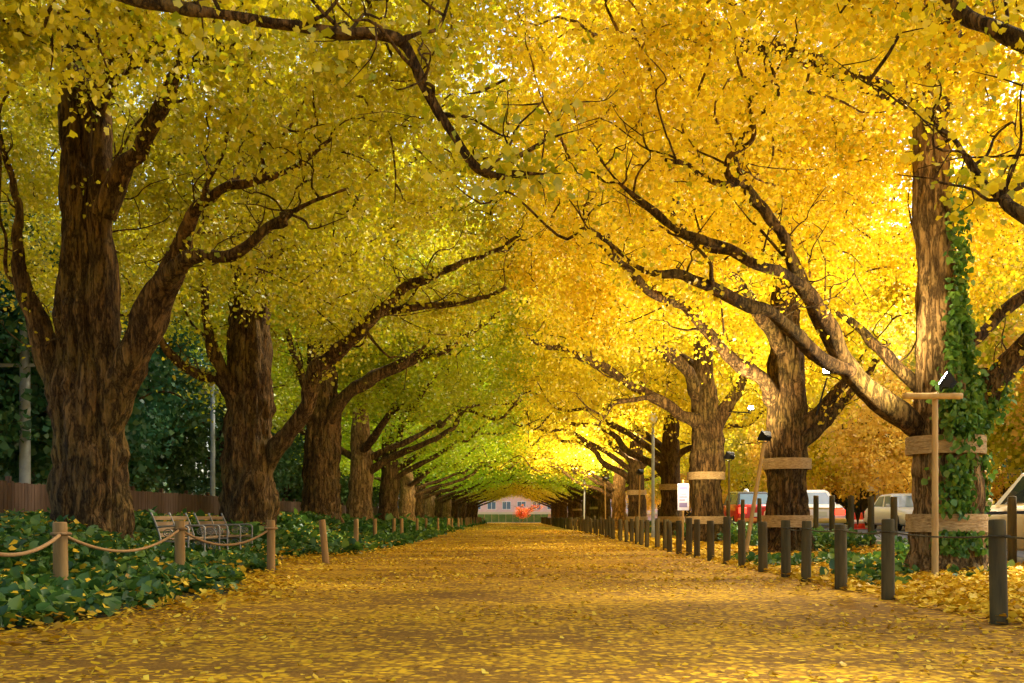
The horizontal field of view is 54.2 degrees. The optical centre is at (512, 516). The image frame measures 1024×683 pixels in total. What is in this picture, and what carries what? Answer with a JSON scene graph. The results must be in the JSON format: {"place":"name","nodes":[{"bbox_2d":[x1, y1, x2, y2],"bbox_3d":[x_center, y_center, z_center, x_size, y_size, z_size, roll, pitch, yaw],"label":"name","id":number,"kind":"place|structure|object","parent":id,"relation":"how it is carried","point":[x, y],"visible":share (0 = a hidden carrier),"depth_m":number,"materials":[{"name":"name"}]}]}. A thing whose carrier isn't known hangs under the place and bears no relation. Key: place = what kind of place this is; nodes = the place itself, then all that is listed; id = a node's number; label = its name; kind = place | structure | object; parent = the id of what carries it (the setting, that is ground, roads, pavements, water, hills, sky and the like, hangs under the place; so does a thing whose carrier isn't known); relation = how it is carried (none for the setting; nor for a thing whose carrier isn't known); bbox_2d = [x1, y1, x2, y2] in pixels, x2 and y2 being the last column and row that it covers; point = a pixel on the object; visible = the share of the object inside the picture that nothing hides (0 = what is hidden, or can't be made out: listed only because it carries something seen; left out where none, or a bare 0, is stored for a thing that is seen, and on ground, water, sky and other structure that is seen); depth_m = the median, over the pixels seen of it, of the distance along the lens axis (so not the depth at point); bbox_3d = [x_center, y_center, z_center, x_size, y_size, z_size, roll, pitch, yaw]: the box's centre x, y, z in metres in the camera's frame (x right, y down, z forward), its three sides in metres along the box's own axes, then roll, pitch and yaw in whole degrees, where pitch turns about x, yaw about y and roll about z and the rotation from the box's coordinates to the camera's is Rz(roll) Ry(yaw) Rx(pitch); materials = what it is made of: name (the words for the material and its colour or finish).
{"place":"outdoors","nodes":[
{"label":"outdoors","id":0,"kind":"place"},
{"bbox_2d":[0,524,1023,682],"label":"path","id":1,"kind":"structure","parent":0,"point":[383,657],"depth_m":7.25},
{"bbox_2d":[267,520,274,572],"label":"wooden post","id":2,"kind":"object","parent":1,"relation":"on","point":[270,548],"visible":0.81,"depth_m":15.13,"materials":[{"name":"beige wood"}]},
{"bbox_2d":[319,520,329,563],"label":"wooden post","id":3,"kind":"object","parent":1,"relation":"on","point":[324,542],"visible":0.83,"depth_m":18.03,"materials":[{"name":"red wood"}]},
{"bbox_2d":[655,518,659,546],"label":"wooden post","id":4,"kind":"object","parent":1,"relation":"on","point":[657,532],"visible":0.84,"depth_m":26.79,"materials":[{"name":"brown wood"}]},
{"bbox_2d":[666,521,671,551],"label":"wooden post","id":5,"kind":"object","parent":1,"relation":"on","point":[669,535],"visible":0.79,"depth_m":24.09,"materials":[{"name":"brown wood"}]},
{"bbox_2d":[676,521,681,553],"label":"wooden post","id":6,"kind":"object","parent":1,"relation":"on","point":[678,536],"visible":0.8,"depth_m":22.84,"materials":[{"name":"brown wood"}]},
{"bbox_2d":[686,518,691,555],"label":"wooden post","id":7,"kind":"object","parent":1,"relation":"on","point":[689,535],"visible":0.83,"depth_m":21.70,"materials":[{"name":"brown wood"}]},
{"bbox_2d":[694,519,699,557],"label":"wooden post","id":8,"kind":"object","parent":1,"relation":"on","point":[696,537],"visible":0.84,"depth_m":20.77,"materials":[{"name":"brown wood"}]},
{"bbox_2d":[707,521,714,560],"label":"wooden post","id":9,"kind":"object","parent":1,"relation":"on","point":[710,541],"visible":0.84,"depth_m":19.29,"materials":[{"name":"brown wood"}]},
{"bbox_2d":[723,517,730,563],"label":"wooden post","id":10,"kind":"object","parent":1,"relation":"on","point":[726,538],"visible":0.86,"depth_m":17.84,"materials":[{"name":"brown wood"}]},
{"bbox_2d":[738,520,745,567],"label":"wooden post","id":11,"kind":"object","parent":1,"relation":"on","point":[741,544],"visible":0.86,"depth_m":16.68,"materials":[{"name":"brown wood"}]},
{"bbox_2d":[758,522,767,571],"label":"wooden post","id":12,"kind":"object","parent":1,"relation":"on","point":[762,549],"visible":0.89,"depth_m":15.26,"materials":[{"name":"brown wood"}]},
{"bbox_2d":[781,520,790,576],"bbox_3d":[3.829,0.496,14.033,0.137,0.902,0.131,0,-1,-13],"label":"wooden post","id":13,"kind":"object","parent":1,"relation":"on","point":[785,551],"visible":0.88,"depth_m":13.98,"materials":[{"name":"brown wood"}]},
{"bbox_2d":[801,521,811,581],"bbox_3d":[3.834,0.500,13.072,0.125,0.900,0.131,1,0,10],"label":"wooden post","id":14,"kind":"object","parent":1,"relation":"on","point":[806,556],"visible":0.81,"depth_m":13.02,"materials":[{"name":"brown wood"}]},
{"bbox_2d":[834,524,846,589],"bbox_3d":[3.826,0.517,11.676,0.146,0.862,0.139,-1,0,23],"label":"wooden post","id":15,"kind":"object","parent":1,"relation":"on","point":[840,540],"visible":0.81,"depth_m":11.62,"materials":[{"name":"brown wood"}]},
{"bbox_2d":[881,519,894,599],"bbox_3d":[3.829,0.485,10.213,0.131,0.930,0.137,0,0,-31],"label":"wooden post","id":16,"kind":"object","parent":1,"relation":"on","point":[887,566],"visible":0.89,"depth_m":10.16,"materials":[{"name":"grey wood"}]},
{"bbox_2d":[988,519,1007,624],"bbox_3d":[3.832,0.485,7.898,0.131,0.930,0.137,0,-3,6],"label":"wooden post","id":17,"kind":"object","parent":1,"relation":"on","point":[998,587],"visible":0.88,"depth_m":7.85,"materials":[{"name":"grey wood"}]},
{"bbox_2d":[879,531,1003,537],"bbox_3d":[3.830,0.165,9.047,0.166,0.046,2.499,0,0,0],"label":"rope","id":18,"kind":"object","parent":17,"relation":"attached to","point":[895,532],"visible":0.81,"depth_m":9.05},
{"bbox_2d":[0,523,1023,631],"bbox_3d":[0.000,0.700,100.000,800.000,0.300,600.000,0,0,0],"label":"ground","id":19,"kind":"structure","parent":0,"point":[247,572],"depth_m":11.11,"materials":[{"name":"plant"}]},
{"bbox_2d":[0,322,34,483],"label":"utility pole","id":20,"kind":"object","parent":19,"relation":"on","point":[25,459],"visible":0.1,"depth_m":24.90,"materials":[{"name":"grey concrete"}]},
{"bbox_2d":[0,172,162,483],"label":"evergreen tree","id":21,"kind":"object","parent":19,"relation":"on","point":[10,403],"visible":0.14,"depth_m":25.66,"materials":[{"name":"green plant"}]},
{"bbox_2d":[0,199,216,490],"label":"evergreen tree","id":22,"kind":"object","parent":19,"relation":"on","point":[145,436],"visible":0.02,"depth_m":34.77,"materials":[{"name":"green plant"}]},
{"bbox_2d":[40,339,224,492],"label":"evergreen tree","id":23,"kind":"object","parent":19,"relation":"on","point":[197,440],"visible":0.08,"depth_m":44.34,"materials":[{"name":"green plant"}]},
{"bbox_2d":[0,476,378,515],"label":"wooden fence","id":24,"kind":"object","parent":19,"relation":"on","point":[25,497],"visible":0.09,"depth_m":29.99,"materials":[{"name":"brown wood"}]},
{"bbox_2d":[0,541,419,630],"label":"planting bed","id":25,"kind":"object","parent":19,"relation":"on","point":[191,594],"visible":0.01,"depth_m":8.86,"materials":[{"name":"soil"}]},
{"bbox_2d":[52,522,67,579],"bbox_3d":[-4.576,0.500,10.115,0.143,0.900,0.150,0,1,28],"label":"wooden post","id":26,"kind":"object","parent":25,"relation":"on","point":[60,556],"visible":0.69,"depth_m":10.05,"materials":[{"name":"beige wood"}]},
{"bbox_2d":[0,532,70,556],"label":"rope","id":27,"kind":"object","parent":26,"relation":"attached to","point":[57,535],"visible":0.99,"depth_m":9.03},
{"bbox_2d":[60,528,187,552],"bbox_3d":[-4.646,0.290,12.143,0.203,0.276,4.253,0,0,-2],"label":"rope","id":28,"kind":"object","parent":26,"relation":"attached to","point":[115,550],"visible":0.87,"depth_m":11.81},
{"bbox_2d":[175,520,184,564],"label":"wooden post","id":29,"kind":"object","parent":25,"relation":"on","point":[180,547],"visible":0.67,"depth_m":14.11,"materials":[{"name":"beige wood"}]},
{"bbox_2d":[173,527,277,545],"bbox_3d":[-4.195,0.290,14.673,1.657,0.276,0.203,0,0,-44],"label":"rope","id":30,"kind":"object","parent":29,"relation":"attached to","point":[232,544],"visible":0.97,"depth_m":14.68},
{"bbox_2d":[150,512,219,552],"bbox_3d":[-5.680,0.335,17.475,0.692,0.837,1.784,0,0,0],"label":"garden bench","id":31,"kind":"object","parent":25,"relation":"on","point":[165,526],"visible":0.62,"depth_m":17.46,"materials":[{"name":"wood"}]},
{"bbox_2d":[194,513,252,549],"bbox_3d":[-5.630,0.335,19.575,0.692,0.837,1.784,0,0,0],"label":"garden bench","id":32,"kind":"object","parent":25,"relation":"on","point":[224,525],"visible":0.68,"depth_m":19.56,"materials":[{"name":"wood"}]},
{"bbox_2d":[0,506,487,628],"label":"ground ivy","id":33,"kind":"object","parent":25,"relation":"on","point":[54,597],"visible":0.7,"depth_m":12.10,"materials":[{"name":"green plant"}]},
{"bbox_2d":[0,0,573,529],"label":"ginkgo tree","id":34,"kind":"object","parent":25,"relation":"on","point":[252,452],"visible":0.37,"depth_m":23.36,"materials":[{"name":"yellow plant"}]},
{"bbox_2d":[0,0,618,221],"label":"ginkgo tree","id":35,"kind":"object","parent":25,"relation":"on","point":[142,27],"visible":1,"depth_m":8.24,"materials":[{"name":"yellow plant"}]},
{"bbox_2d":[0,0,621,540],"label":"ginkgo tree","id":36,"kind":"object","parent":25,"relation":"on","point":[92,368],"visible":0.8,"depth_m":15.07,"materials":[{"name":"yellow plant"}]},
{"bbox_2d":[178,189,566,520],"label":"ginkgo tree","id":37,"kind":"object","parent":25,"relation":"on","point":[361,456],"visible":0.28,"depth_m":42.03,"materials":[{"name":"yellow plant"}]},
{"bbox_2d":[225,262,547,520],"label":"ginkgo tree","id":38,"kind":"object","parent":25,"relation":"on","point":[391,477],"visible":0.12,"depth_m":51.01,"materials":[{"name":"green plant"}]},
{"bbox_2d":[295,378,553,521],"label":"ginkgo tree","id":39,"kind":"object","parent":25,"relation":"on","point":[408,494],"visible":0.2,"depth_m":60.15,"materials":[{"name":"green plant"}]},
{"bbox_2d":[347,441,540,517],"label":"ginkgo tree","id":40,"kind":"object","parent":25,"relation":"on","point":[430,503],"visible":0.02,"depth_m":78.53,"materials":[{"name":"green plant"}]},
{"bbox_2d":[342,423,552,518],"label":"ginkgo tree","id":41,"kind":"object","parent":25,"relation":"on","point":[420,504],"visible":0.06,"depth_m":69.23,"materials":[{"name":"green plant"}]},
{"bbox_2d":[422,468,529,517],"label":"ginkgo tree","id":42,"kind":"object","parent":25,"relation":"on","point":[439,506],"visible":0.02,"depth_m":87.22,"materials":[{"name":"green plant"}]},
{"bbox_2d":[443,476,519,517],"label":"ginkgo tree","id":43,"kind":"object","parent":25,"relation":"on","point":[447,507],"visible":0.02,"depth_m":96.61,"materials":[{"name":"green plant"}]},
{"bbox_2d":[451,483,519,518],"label":"ginkgo tree","id":44,"kind":"object","parent":25,"relation":"on","point":[454,511],"visible":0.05,"depth_m":105.21,"materials":[{"name":"green plant"}]},
{"bbox_2d":[458,485,521,519],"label":"ginkgo tree","id":45,"kind":"object","parent":25,"relation":"on","point":[462,510],"visible":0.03,"depth_m":114.24,"materials":[{"name":"green plant"}]},
{"bbox_2d":[466,491,522,516],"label":"ginkgo tree","id":46,"kind":"object","parent":25,"relation":"on","point":[469,510],"depth_m":123.17,"materials":[{"name":"green plant"}]},
{"bbox_2d":[199,384,220,495],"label":"utility pole","id":47,"kind":"object","parent":19,"relation":"on","point":[212,456],"visible":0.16,"depth_m":43.22,"materials":[{"name":"grey metal"}]},
{"bbox_2d":[133,304,305,500],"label":"evergreen tree","id":48,"kind":"object","parent":19,"relation":"on","point":[279,476],"visible":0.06,"depth_m":50.32,"materials":[{"name":"green plant"}]},
{"bbox_2d":[208,416,350,501],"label":"evergreen tree","id":49,"kind":"object","parent":19,"relation":"on","point":[297,496],"visible":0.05,"depth_m":65.33,"materials":[{"name":"green plant"}]},
{"bbox_2d":[113,113,556,523],"bbox_3d":[-6.017,-6.862,33.788,16.540,15.325,14.376,0,0,0],"label":"ginkgo tree","id":50,"kind":"object","parent":19,"relation":"on","point":[321,477],"visible":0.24,"depth_m":33.17,"materials":[{"name":"yellow plant"}]},
{"bbox_2d":[341,483,379,506],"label":"evergreen tree","id":51,"kind":"object","parent":19,"relation":"on","point":[375,500],"visible":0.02,"depth_m":91.73,"materials":[{"name":"green plant"}]},
{"bbox_2d":[472,491,517,520],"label":"ginkgo tree","id":52,"kind":"object","parent":19,"relation":"on","point":[475,511],"visible":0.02,"depth_m":132.06,"materials":[{"name":"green plant"}]},
{"bbox_2d":[0,509,1023,682],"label":"fallen leaves","id":53,"kind":"object","parent":19,"relation":"on","point":[941,584],"visible":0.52,"depth_m":11.16,"materials":[{"name":"yellow plant"}]},
{"bbox_2d":[478,514,547,522],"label":"green hoarding","id":54,"kind":"object","parent":19,"relation":"on","point":[507,518],"visible":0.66,"depth_m":142.00,"materials":[{"name":"metal"}]},
{"bbox_2d":[398,494,657,519],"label":"pink building","id":55,"kind":"structure","parent":19,"relation":"on","point":[507,506],"depth_m":147.00,"materials":[{"name":"beige"}]},
{"bbox_2d":[514,502,544,521],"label":"red maple","id":56,"kind":"object","parent":19,"relation":"on","point":[521,511],"visible":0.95,"depth_m":139.18,"materials":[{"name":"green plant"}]},
{"bbox_2d":[508,491,567,517],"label":"ginkgo tree","id":57,"kind":"object","parent":19,"relation":"on","point":[557,511],"visible":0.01,"depth_m":123.15,"materials":[{"name":"yellow plant"}]},
{"bbox_2d":[509,487,567,523],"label":"ginkgo tree","id":58,"kind":"object","parent":19,"relation":"on","point":[563,511],"visible":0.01,"depth_m":114.38,"materials":[{"name":"yellow plant"}]},
{"bbox_2d":[512,478,581,525],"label":"ginkgo tree","id":59,"kind":"object","parent":19,"relation":"on","point":[577,509],"visible":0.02,"depth_m":96.31,"materials":[{"name":"yellow plant"}]},
{"bbox_2d":[506,448,590,517],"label":"ginkgo tree","id":60,"kind":"object","parent":19,"relation":"on","point":[557,491],"visible":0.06,"depth_m":87.33,"materials":[{"name":"yellow plant"}]},
{"bbox_2d":[503,479,610,517],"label":"ginkgo tree","id":61,"kind":"object","parent":19,"relation":"on","point":[569,505],"visible":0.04,"depth_m":105.32,"materials":[{"name":"yellow plant"}]},
{"bbox_2d":[497,442,681,523],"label":"ginkgo tree","id":62,"kind":"object","parent":19,"relation":"on","point":[593,502],"visible":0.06,"depth_m":78.31,"materials":[{"name":"yellow plant"}]},
{"bbox_2d":[491,406,733,528],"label":"ginkgo tree","id":63,"kind":"object","parent":19,"relation":"on","point":[600,498],"visible":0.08,"depth_m":69.10,"materials":[{"name":"yellow plant"}]},
{"bbox_2d":[486,370,751,529],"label":"ginkgo tree","id":64,"kind":"object","parent":19,"relation":"on","point":[617,488],"visible":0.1,"depth_m":59.61,"materials":[{"name":"yellow plant"}]},
{"bbox_2d":[485,260,763,532],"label":"ginkgo tree","id":65,"kind":"object","parent":19,"relation":"on","point":[630,476],"visible":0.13,"depth_m":50.96,"materials":[{"name":"yellow plant"}]},
{"bbox_2d":[625,485,660,517],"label":"autumn tree","id":66,"kind":"object","parent":19,"relation":"on","point":[648,501],"visible":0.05,"depth_m":128.68,"materials":[{"name":"orange plant"}]},
{"bbox_2d":[649,413,656,537],"bbox_3d":[5.600,-1.635,40.000,0.360,5.070,0.351,0,0,0],"label":"lamp post","id":67,"kind":"object","parent":19,"relation":"on","point":[652,483],"visible":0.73,"depth_m":39.95,"materials":[{"name":"grey metal"}]},
{"bbox_2d":[473,211,847,536],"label":"ginkgo tree","id":68,"kind":"object","parent":19,"relation":"on","point":[670,454],"visible":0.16,"depth_m":41.58,"materials":[{"name":"yellow plant"}]},
{"bbox_2d":[645,478,690,515],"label":"street ginkgo","id":69,"kind":"object","parent":19,"relation":"on","point":[657,491],"visible":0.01,"depth_m":111.81,"materials":[{"name":"yellow plant"}]},
{"bbox_2d":[444,74,915,541],"bbox_3d":[6.088,-6.673,33.003,16.817,15.243,14.422,0,0,0],"label":"ginkgo tree","id":70,"kind":"object","parent":19,"relation":"on","point":[705,417],"visible":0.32,"depth_m":32.49,"materials":[{"name":"yellow plant"}]},
{"bbox_2d":[678,480,688,543],"bbox_3d":[5.100,-0.110,29.987,0.340,2.020,0.082,0,0,0],"label":"notice board","id":71,"kind":"object","parent":19,"relation":"on","point":[683,496],"visible":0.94,"depth_m":29.95,"materials":[{"name":"white wood"}]},
{"bbox_2d":[656,467,732,512],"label":"autumn tree","id":72,"kind":"object","parent":19,"relation":"on","point":[683,477],"visible":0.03,"depth_m":94.55,"materials":[{"name":"yellow plant"}]},
{"bbox_2d":[413,0,1023,573],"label":"ginkgo tree","id":73,"kind":"object","parent":19,"relation":"on","point":[707,86],"visible":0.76,"depth_m":14.71,"materials":[{"name":"yellow plant"}]},
{"bbox_2d":[921,167,1022,558],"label":"climbing ivy","id":74,"kind":"object","parent":73,"relation":"attached to","point":[972,414],"visible":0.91,"depth_m":14.75,"materials":[{"name":"green plant"}]},
{"bbox_2d":[681,381,759,499],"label":"street ginkgo","id":75,"kind":"object","parent":19,"relation":"on","point":[734,485],"visible":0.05,"depth_m":83.19,"materials":[{"name":"yellow plant"}]},
{"bbox_2d":[723,451,734,516],"bbox_3d":[6.073,-0.465,27.967,0.346,2.731,0.230,0,0,-38],"label":"floodlight pole","id":76,"kind":"object","parent":19,"relation":"on","point":[729,455],"visible":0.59,"depth_m":27.98,"materials":[{"name":"brown wood"}]},
{"bbox_2d":[446,0,1023,552],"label":"ginkgo tree","id":77,"kind":"object","parent":19,"relation":"on","point":[794,426],"visible":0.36,"depth_m":23.04,"materials":[{"name":"yellow plant"}]},
{"bbox_2d":[746,431,771,551],"bbox_3d":[5.370,-0.491,21.989,0.636,2.799,0.324,0,0,0],"label":"floodlight pole","id":78,"kind":"object","parent":19,"relation":"on","point":[765,436],"visible":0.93,"depth_m":21.96,"materials":[{"name":"brown wood"}]},
{"bbox_2d":[724,356,852,495],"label":"street ginkgo","id":79,"kind":"object","parent":19,"relation":"on","point":[743,461],"visible":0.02,"depth_m":72.78,"materials":[{"name":"yellow plant"}]},
{"bbox_2d":[726,380,885,507],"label":"autumn tree","id":80,"kind":"object","parent":19,"relation":"on","point":[836,484],"visible":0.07,"depth_m":61.88,"materials":[{"name":"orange plant"}]},
{"bbox_2d":[813,495,818,527],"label":"wooden post","id":81,"kind":"object","parent":19,"relation":"on","point":[815,511],"visible":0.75,"depth_m":27.99,"materials":[{"name":"brown wood"}]},
{"bbox_2d":[735,220,915,525],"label":"street ginkgo","id":82,"kind":"object","parent":19,"relation":"on","point":[818,464],"visible":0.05,"depth_m":54.53,"materials":[{"name":"yellow plant"}]},
{"bbox_2d":[644,521,1014,585],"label":"plants","id":83,"kind":"object","parent":19,"relation":"on","point":[824,539],"visible":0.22,"depth_m":17.57,"materials":[{"name":"green plant"}]},
{"bbox_2d":[829,495,834,530],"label":"wooden post","id":84,"kind":"object","parent":19,"relation":"on","point":[831,512],"visible":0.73,"depth_m":26.58,"materials":[{"name":"brown wood"}]},
{"bbox_2d":[640,0,1023,242],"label":"ginkgo tree","id":85,"kind":"object","parent":19,"relation":"on","point":[1002,29],"visible":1,"depth_m":8.70,"materials":[{"name":"yellow plant"}]},
{"bbox_2d":[848,496,853,533],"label":"wooden post","id":86,"kind":"object","parent":19,"relation":"on","point":[850,511],"visible":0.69,"depth_m":25.09,"materials":[{"name":"brown wood"}]},
{"bbox_2d":[868,496,873,546],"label":"wooden post","id":87,"kind":"object","parent":19,"relation":"on","point":[870,513],"visible":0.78,"depth_m":23.68,"materials":[{"name":"brown wood"}]},
{"bbox_2d":[724,452,1022,525],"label":"hedge","id":88,"kind":"object","parent":19,"relation":"on","point":[845,504],"visible":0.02,"depth_m":70.39,"materials":[{"name":"green plant"}]},
{"bbox_2d":[890,497,897,541],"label":"wooden post","id":89,"kind":"object","parent":19,"relation":"on","point":[893,510],"visible":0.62,"depth_m":22.25,"materials":[{"name":"brown wood"}]},
{"bbox_2d":[807,312,1023,503],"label":"autumn tree","id":90,"kind":"object","parent":19,"relation":"on","point":[873,452],"visible":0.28,"depth_m":46.60,"materials":[{"name":"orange plant"}]},
{"bbox_2d":[902,372,962,574],"bbox_3d":[5.877,-0.567,14.106,0.827,2.934,0.347,0,0,0],"label":"floodlight pole","id":91,"kind":"object","parent":19,"relation":"on","point":[947,381],"visible":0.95,"depth_m":14.06,"materials":[{"name":"brown wood"}]},
{"bbox_2d":[885,146,1023,490],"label":"street ginkgo","id":92,"kind":"object","parent":19,"relation":"on","point":[1016,463],"visible":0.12,"depth_m":37.73,"materials":[{"name":"yellow plant"}]},
{"bbox_2d":[970,97,1023,441],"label":"street ginkgo","id":93,"kind":"object","parent":19,"relation":"on","point":[1015,316],"visible":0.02,"depth_m":29.75,"materials":[{"name":"yellow plant"}]},
{"bbox_2d":[976,304,1023,458],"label":"autumn tree","id":94,"kind":"object","parent":19,"relation":"on","point":[1009,340],"visible":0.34,"depth_m":34.26,"materials":[{"name":"yellow plant"}]},
{"bbox_2d":[1007,496,1016,562],"bbox_3d":[8.500,0.296,17.034,0.156,1.300,0.149,0,0,-12],"label":"wooden post","id":95,"kind":"object","parent":19,"relation":"on","point":[1011,525],"visible":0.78,"depth_m":16.97,"materials":[{"name":"brown wood"}]},
{"bbox_2d":[2,0,1023,478],"label":"sky","id":96,"kind":"structure","parent":0,"point":[488,51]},
{"bbox_2d":[823,527,1023,557],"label":"road","id":97,"kind":"structure","parent":0,"point":[1020,554],"depth_m":31.21,"materials":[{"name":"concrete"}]},
{"bbox_2d":[723,489,767,525],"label":"parked car","id":98,"kind":"object","parent":97,"relation":"on","point":[735,503],"visible":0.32,"depth_m":42.26,"materials":[{"name":"red paint"}]},
{"bbox_2d":[764,490,845,527],"bbox_3d":[10.150,-0.183,35.205,2.060,1.546,4.790,0,0,0],"label":"parked car","id":99,"kind":"object","parent":97,"relation":"on","point":[840,513],"visible":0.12,"depth_m":32.92,"materials":[{"name":"white paint"}]},
{"bbox_2d":[864,494,913,530],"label":"parked car","id":100,"kind":"object","parent":97,"relation":"on","point":[882,506],"visible":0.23,"depth_m":40.66,"materials":[{"name":"white paint"}]},
{"bbox_2d":[984,473,1023,550],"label":"parked car","id":101,"kind":"object","parent":97,"relation":"on","point":[999,507],"visible":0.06,"depth_m":17.71,"materials":[{"name":"beige paint"}]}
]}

